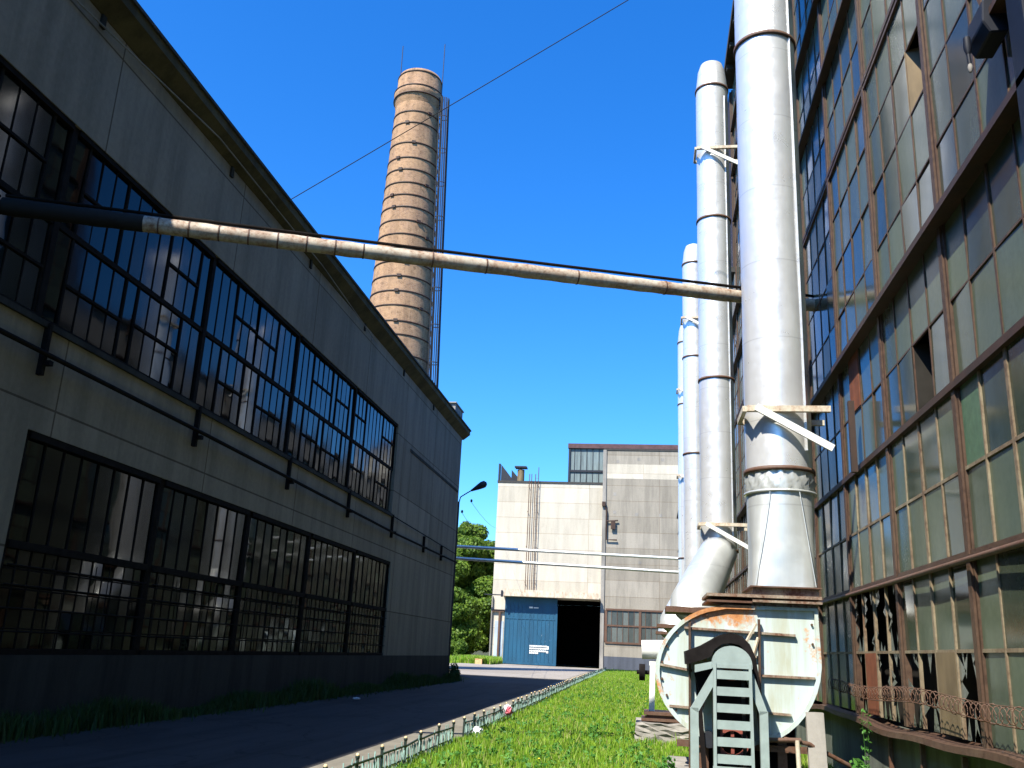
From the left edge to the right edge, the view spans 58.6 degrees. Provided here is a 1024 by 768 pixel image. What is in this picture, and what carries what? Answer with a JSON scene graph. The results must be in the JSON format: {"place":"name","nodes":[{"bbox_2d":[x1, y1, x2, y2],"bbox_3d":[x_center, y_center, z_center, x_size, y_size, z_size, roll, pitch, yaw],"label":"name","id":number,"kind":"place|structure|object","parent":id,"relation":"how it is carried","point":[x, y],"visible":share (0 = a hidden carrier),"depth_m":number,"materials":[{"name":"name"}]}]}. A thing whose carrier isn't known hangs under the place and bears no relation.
{"place":"outdoors","nodes":[
{"label":"outdoors","id":0,"kind":"place"},
{"bbox_2d":[0,674,563,767],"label":"road","id":1,"kind":"structure","parent":0,"point":[307,734],"depth_m":15.66,"materials":[{"name":"grey asphalt"}]},
{"bbox_2d":[0,651,831,767],"bbox_3d":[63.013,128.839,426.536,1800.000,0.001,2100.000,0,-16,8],"label":"ground","id":2,"kind":"structure","parent":0,"point":[474,653],"depth_m":22.02,"materials":[{"name":"green plant"}]},
{"bbox_2d":[0,670,463,745],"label":"grass","id":3,"kind":"structure","parent":2,"relation":"on","point":[103,713],"depth_m":17.48,"materials":[{"name":"green plant"}]},
{"bbox_2d":[0,0,470,719],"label":"factory hall","id":4,"kind":"structure","parent":2,"relation":"on","point":[226,468],"depth_m":19.34,"materials":[{"name":"concrete"}]},
{"bbox_2d":[0,55,74,314],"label":"window","id":5,"kind":"structure","parent":4,"relation":"in","point":[34,133],"depth_m":14.64,"materials":[{"name":"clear glass"}]},
{"bbox_2d":[0,430,161,654],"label":"window","id":6,"kind":"structure","parent":4,"relation":"in","point":[76,556],"depth_m":15.91,"materials":[{"name":"black glass"}]},
{"bbox_2d":[35,126,215,402],"bbox_3d":[-7.316,-2.018,17.860,0.130,3.550,5.380,0,-16,8],"label":"window","id":7,"kind":"structure","parent":4,"relation":"in","point":[137,298],"depth_m":17.35,"materials":[{"name":"black glass"}]},
{"bbox_2d":[135,479,249,654],"bbox_3d":[-6.953,4.224,20.298,0.194,3.470,4.360,0,-16,8],"label":"window","id":8,"kind":"structure","parent":4,"relation":"in","point":[190,605],"depth_m":20.05,"materials":[{"name":"black glass"}]},
{"bbox_2d":[191,256,299,453],"bbox_3d":[-6.559,-0.490,22.984,0.130,3.550,5.380,0,-16,8],"label":"window","id":9,"kind":"structure","parent":4,"relation":"in","point":[243,375],"depth_m":22.56,"materials":[{"name":"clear glass"}]},
{"bbox_2d":[232,511,310,654],"bbox_3d":[-6.344,5.455,24.426,0.194,3.470,4.340,0,-16,8],"label":"window","id":10,"kind":"structure","parent":4,"relation":"in","point":[270,604],"depth_m":24.25,"materials":[{"name":"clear glass"}]},
{"bbox_2d":[284,335,356,487],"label":"window","id":11,"kind":"structure","parent":4,"relation":"in","point":[318,432],"depth_m":27.77,"materials":[{"name":"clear glass"}]},
{"bbox_2d":[298,533,355,654],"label":"window","id":12,"kind":"structure","parent":4,"relation":"in","point":[330,564],"depth_m":28.46,"materials":[{"name":"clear glass"}]},
{"bbox_2d":[346,550,389,654],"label":"window","id":13,"kind":"structure","parent":4,"relation":"in","point":[367,618],"depth_m":32.65,"materials":[{"name":"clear glass"}]},
{"bbox_2d":[345,388,397,511],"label":"window","id":14,"kind":"structure","parent":4,"relation":"in","point":[373,433],"depth_m":32.92,"materials":[{"name":"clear glass"}]},
{"bbox_2d":[292,0,627,198],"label":"overhead wire","id":15,"kind":"object","parent":4,"relation":"on","point":[459,100],"visible":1,"depth_m":23.92,"materials":[{"name":"black metal"}]},
{"bbox_2d":[448,662,460,677],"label":"bush","id":16,"kind":"object","parent":2,"relation":"on","point":[454,669],"visible":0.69,"depth_m":46.08,"materials":[{"name":"green plant"}]},
{"bbox_2d":[450,639,467,656],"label":"bush","id":17,"kind":"object","parent":2,"relation":"on","point":[459,647],"visible":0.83,"depth_m":98.59,"materials":[{"name":"green plant"}]},
{"bbox_2d":[323,667,605,767],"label":"fence","id":18,"kind":"object","parent":2,"relation":"on","point":[479,721],"visible":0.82,"depth_m":14.95,"materials":[{"name":"metal"}]},
{"bbox_2d":[503,704,512,716],"bbox_3d":[-0.094,7.615,21.232,0.233,0.309,0.353,0,-16,8],"label":"wrapper","id":19,"kind":"object","parent":18,"relation":"attached to","point":[507,710],"visible":0.99,"depth_m":21.13,"materials":[{"name":"white plastic"}]},
{"bbox_2d":[450,576,482,653],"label":"broadleaf tree","id":20,"kind":"object","parent":2,"relation":"on","point":[466,627],"visible":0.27,"depth_m":107.20,"materials":[{"name":"green plant"}]},
{"bbox_2d":[448,481,486,672],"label":"street lamp","id":21,"kind":"object","parent":2,"relation":"on","point":[481,485],"visible":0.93,"depth_m":47.81,"materials":[{"name":"metal"}]},
{"bbox_2d":[450,521,494,654],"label":"broadleaf tree","id":22,"kind":"object","parent":2,"relation":"on","point":[475,578],"visible":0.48,"depth_m":120.31,"materials":[{"name":"green plant"}]},
{"bbox_2d":[472,726,483,735],"bbox_3d":[-0.642,6.502,17.022,0.226,0.223,0.272,0,-16,8],"label":"plastic bag","id":23,"kind":"object","parent":2,"relation":"on","point":[477,729],"visible":0.62,"depth_m":16.98,"materials":[{"name":"white plastic"}]},
{"bbox_2d":[480,574,493,652],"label":"broadleaf tree","id":24,"kind":"object","parent":2,"relation":"on","point":[486,649],"visible":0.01,"depth_m":128.54,"materials":[{"name":"green plant"}]},
{"bbox_2d":[449,663,597,679],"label":"yard","id":25,"kind":"structure","parent":2,"relation":"on","point":[531,671],"depth_m":72.26,"materials":[{"name":"concrete"}]},
{"bbox_2d":[370,47,449,386],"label":"brick chimney","id":26,"kind":"object","parent":25,"relation":"on","point":[402,301],"visible":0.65,"depth_m":73.19,"materials":[{"name":"brick"}]},
{"bbox_2d":[450,654,502,663],"bbox_3d":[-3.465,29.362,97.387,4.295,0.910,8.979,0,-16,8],"label":"grass","id":27,"kind":"structure","parent":25,"relation":"on","point":[470,658],"depth_m":93.81,"materials":[{"name":"green plant"}]},
{"bbox_2d":[475,658,483,663],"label":"carton","id":28,"kind":"object","parent":25,"relation":"on","point":[478,661],"visible":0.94,"depth_m":92.85,"materials":[{"name":"beige cardboard"}]},
{"bbox_2d":[484,443,678,670],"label":"factory building","id":29,"kind":"structure","parent":2,"relation":"on","point":[616,498],"depth_m":103.84,"materials":[{"name":"concrete"}]},
{"bbox_2d":[498,464,516,480],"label":"roof screen","id":30,"kind":"object","parent":29,"relation":"on","point":[503,474],"visible":0.86,"depth_m":108.17,"materials":[{"name":"metal"}]},
{"bbox_2d":[515,466,527,480],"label":"vent pipe","id":31,"kind":"object","parent":29,"relation":"on","point":[520,474],"visible":0.82,"depth_m":108.01,"materials":[{"name":"metal"}]},
{"bbox_2d":[604,608,663,644],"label":"window","id":32,"kind":"structure","parent":29,"relation":"in","point":[633,626],"depth_m":100.37,"materials":[{"name":"glass"}]},
{"bbox_2d":[634,640,688,743],"bbox_3d":[3.085,6.134,18.235,1.234,1.992,1.505,0,-16,8],"label":"motor unit","id":33,"kind":"object","parent":2,"relation":"on","point":[665,725],"visible":0.62,"depth_m":17.73,"materials":[{"name":"white paint"}]},
{"bbox_2d":[654,755,675,767],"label":"weed","id":34,"kind":"object","parent":2,"relation":"on","point":[666,764],"visible":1,"depth_m":11.18,"materials":[{"name":"green plant"}]},
{"bbox_2d":[655,585,822,767],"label":"centrifugal fan","id":35,"kind":"object","parent":2,"relation":"on","point":[738,677],"visible":0.98,"depth_m":12.01},
{"bbox_2d":[733,0,857,587],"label":"exhaust duct","id":36,"kind":"object","parent":35,"relation":"on","point":[777,422],"visible":1,"depth_m":13.62,"materials":[{"name":"metal"}]},
{"bbox_2d":[795,740,801,767],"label":"short post","id":37,"kind":"object","parent":35,"relation":"on","point":[798,753],"visible":1,"depth_m":11.54,"materials":[{"name":"metal"}]},
{"bbox_2d":[769,737,851,767],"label":"bent pipe","id":38,"kind":"object","parent":35,"relation":"attached to","point":[809,744],"visible":0.8,"depth_m":11.62,"materials":[{"name":"orange metal"}]},
{"bbox_2d":[805,712,827,767],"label":"concrete slab","id":39,"kind":"structure","parent":2,"relation":"on","point":[815,736],"depth_m":11.64,"materials":[{"name":"white concrete"}]},
{"bbox_2d":[677,0,1023,767],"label":"factory hall","id":40,"kind":"structure","parent":2,"relation":"on","point":[911,158],"depth_m":10.58,"materials":[{"name":"concrete"}]},
{"bbox_2d":[0,194,814,311],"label":"overhead pipe","id":41,"kind":"object","parent":40,"relation":"attached to","point":[57,211],"visible":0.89,"depth_m":14.99,"materials":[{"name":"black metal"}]},
{"bbox_2d":[456,557,678,573],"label":"crossing pipe","id":42,"kind":"object","parent":40,"relation":"attached to","point":[570,565],"visible":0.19,"depth_m":50.24,"materials":[{"name":"white metal"}]},
{"bbox_2d":[457,545,678,559],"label":"crossing pipe","id":43,"kind":"object","parent":40,"relation":"attached to","point":[569,552],"visible":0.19,"depth_m":50.44,"materials":[{"name":"white metal"}]},
{"bbox_2d":[655,325,683,637],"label":"exhaust duct","id":44,"kind":"object","parent":40,"relation":"attached to","point":[680,478],"visible":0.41,"depth_m":45.20,"materials":[{"name":"metal"}]},
{"bbox_2d":[657,243,700,632],"bbox_3d":[6.712,1.256,34.546,1.749,16.063,4.911,-5,-18,25],"label":"exhaust duct","id":45,"kind":"object","parent":40,"relation":"attached to","point":[691,467],"visible":0.47,"depth_m":36.04,"materials":[{"name":"metal"}]},
{"bbox_2d":[665,60,747,619],"bbox_3d":[5.175,-2.345,23.832,1.736,16.877,5.051,-4,-18,23],"label":"exhaust duct","id":46,"kind":"object","parent":40,"relation":"attached to","point":[709,568],"visible":0.98,"depth_m":24.96,"materials":[{"name":"metal"}]},
{"bbox_2d":[724,70,747,593],"bbox_3d":[9.259,2.463,41.769,0.042,20.690,96.045,0,-16,8],"label":"window","id":47,"kind":"structure","parent":40,"relation":"in","point":[742,433],"depth_m":30.52,"materials":[{"name":"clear glass"}]},
{"bbox_2d":[794,0,811,62],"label":"window","id":48,"kind":"structure","parent":40,"relation":"in","point":[801,8],"depth_m":18.44,"materials":[{"name":"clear glass"}]},
{"bbox_2d":[798,16,819,137],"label":"window","id":49,"kind":"structure","parent":40,"relation":"in","point":[810,72],"depth_m":17.34,"materials":[{"name":"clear glass"}]},
{"bbox_2d":[801,96,825,230],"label":"window","id":50,"kind":"structure","parent":40,"relation":"in","point":[813,165],"depth_m":16.84,"materials":[{"name":"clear glass"}]},
{"bbox_2d":[814,529,816,576],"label":"window","id":51,"kind":"structure","parent":40,"relation":"in","point":[814,529],"depth_m":16.46,"materials":[{"name":"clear glass"}]},
{"bbox_2d":[815,606,821,701],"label":"window","id":52,"kind":"structure","parent":40,"relation":"in","point":[819,695],"depth_m":15.98,"materials":[{"name":"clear glass"}]},
{"bbox_2d":[805,191,835,396],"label":"window","id":53,"kind":"structure","parent":40,"relation":"in","point":[818,257],"depth_m":16.07,"materials":[{"name":"blue glass"}]},
{"bbox_2d":[813,381,842,501],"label":"window","id":54,"kind":"structure","parent":40,"relation":"in","point":[828,464],"depth_m":15.24,"materials":[{"name":"blue glass"}]},
{"bbox_2d":[821,0,840,56],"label":"window","id":55,"kind":"structure","parent":40,"relation":"in","point":[829,8],"depth_m":15.55,"materials":[{"name":"grey glass"}]},
{"bbox_2d":[818,488,848,597],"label":"window","id":56,"kind":"structure","parent":40,"relation":"in","point":[831,515],"depth_m":14.85,"materials":[{"name":"grey glass"}]},
{"bbox_2d":[822,597,855,710],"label":"window","id":57,"kind":"structure","parent":40,"relation":"in","point":[837,639],"depth_m":14.41,"materials":[{"name":"grey glass"}]},
{"bbox_2d":[826,0,859,163],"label":"window","id":58,"kind":"structure","parent":40,"relation":"in","point":[843,80],"depth_m":14.30,"materials":[{"name":"grey glass"}]},
{"bbox_2d":[830,102,874,353],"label":"window","id":59,"kind":"structure","parent":40,"relation":"in","point":[849,192],"depth_m":13.60,"materials":[{"name":"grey glass"}]},
{"bbox_2d":[842,323,884,474],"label":"window","id":60,"kind":"structure","parent":40,"relation":"in","point":[861,381],"depth_m":12.73,"materials":[{"name":"grey glass"}]},
{"bbox_2d":[848,452,893,587],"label":"window","id":61,"kind":"structure","parent":40,"relation":"in","point":[871,541],"depth_m":12.36,"materials":[{"name":"grey glass"}]},
{"bbox_2d":[860,0,891,69],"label":"window","id":62,"kind":"structure","parent":40,"relation":"in","point":[873,12],"depth_m":12.50,"materials":[{"name":"grey glass"}]},
{"bbox_2d":[854,584,899,721],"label":"window","id":63,"kind":"structure","parent":40,"relation":"in","point":[873,664],"depth_m":12.00,"materials":[{"name":"brown glass"}]},
{"bbox_2d":[866,0,933,289],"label":"window","id":64,"kind":"structure","parent":40,"relation":"in","point":[902,185],"depth_m":11.10,"materials":[{"name":"grey glass"}]},
{"bbox_2d":[882,237,949,434],"bbox_3d":[4.734,-0.443,10.422,0.320,1.690,2.445,0,-16,8],"label":"window","id":65,"kind":"structure","parent":40,"relation":"in","point":[915,374],"depth_m":10.37,"materials":[{"name":"grey glass"}]},
{"bbox_2d":[828,677,1023,729],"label":"barbed wire","id":66,"kind":"object","parent":40,"relation":"attached to","point":[922,703],"visible":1,"depth_m":9.06,"materials":[{"name":"orange metal"}]},
{"bbox_2d":[892,395,964,572],"bbox_3d":[4.517,1.191,9.967,0.038,1.600,2.445,0,-16,8],"label":"window","id":67,"kind":"structure","parent":40,"relation":"in","point":[927,494],"depth_m":9.83,"materials":[{"name":"grey glass"}]},
{"bbox_2d":[901,563,981,743],"bbox_3d":[4.438,2.788,9.503,0.040,1.610,2.445,0,-16,8],"label":"window","id":68,"kind":"structure","parent":40,"relation":"in","point":[936,605],"depth_m":9.29,"materials":[{"name":"grey glass"}]},
{"bbox_2d":[922,0,1014,194],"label":"window","id":69,"kind":"structure","parent":40,"relation":"in","point":[964,102],"depth_m":8.97,"materials":[{"name":"grey glass"}]},
{"bbox_2d":[945,116,1023,373],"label":"window","id":70,"kind":"structure","parent":40,"relation":"in","point":[985,232],"depth_m":8.11,"materials":[{"name":"grey glass"}]},
{"bbox_2d":[960,332,1023,547],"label":"window","id":71,"kind":"structure","parent":40,"relation":"in","point":[992,400],"depth_m":7.93,"materials":[{"name":"grey glass"}]},
{"bbox_2d":[963,0,1023,146],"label":"steel box column","id":72,"kind":"structure","parent":40,"relation":"hanging from","point":[988,29],"depth_m":7.59,"materials":[{"name":"metal"}]},
{"bbox_2d":[977,547,1023,754],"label":"window","id":73,"kind":"structure","parent":40,"relation":"in","point":[1001,575],"depth_m":7.72,"materials":[{"name":"grey glass"}]},
{"bbox_2d":[849,758,865,767],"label":"weed","id":74,"kind":"object","parent":2,"relation":"on","point":[855,764],"visible":1,"depth_m":10.95,"materials":[{"name":"green plant"}]},
{"bbox_2d":[859,709,872,767],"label":"weed","id":75,"kind":"object","parent":2,"relation":"on","point":[865,758],"visible":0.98,"depth_m":11.35,"materials":[{"name":"green plant"}]},
{"bbox_2d":[137,0,732,542],"label":"sky","id":76,"kind":"structure","parent":0,"point":[581,154],"materials":[{"name":"blue"}]},
{"bbox_2d":[310,670,592,767],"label":"curb","id":77,"kind":"structure","parent":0,"point":[346,760],"depth_m":16.21,"materials":[{"name":"concrete"}]},
{"bbox_2d":[450,402,463,417],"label":"parapet block","id":78,"kind":"structure","parent":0,"point":[457,408],"depth_m":47.17,"materials":[{"name":"metal"}]},
{"bbox_2d":[377,669,838,767],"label":"grass","id":79,"kind":"structure","parent":0,"point":[659,750],"depth_m":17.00,"materials":[{"name":"green plant"}]}
]}

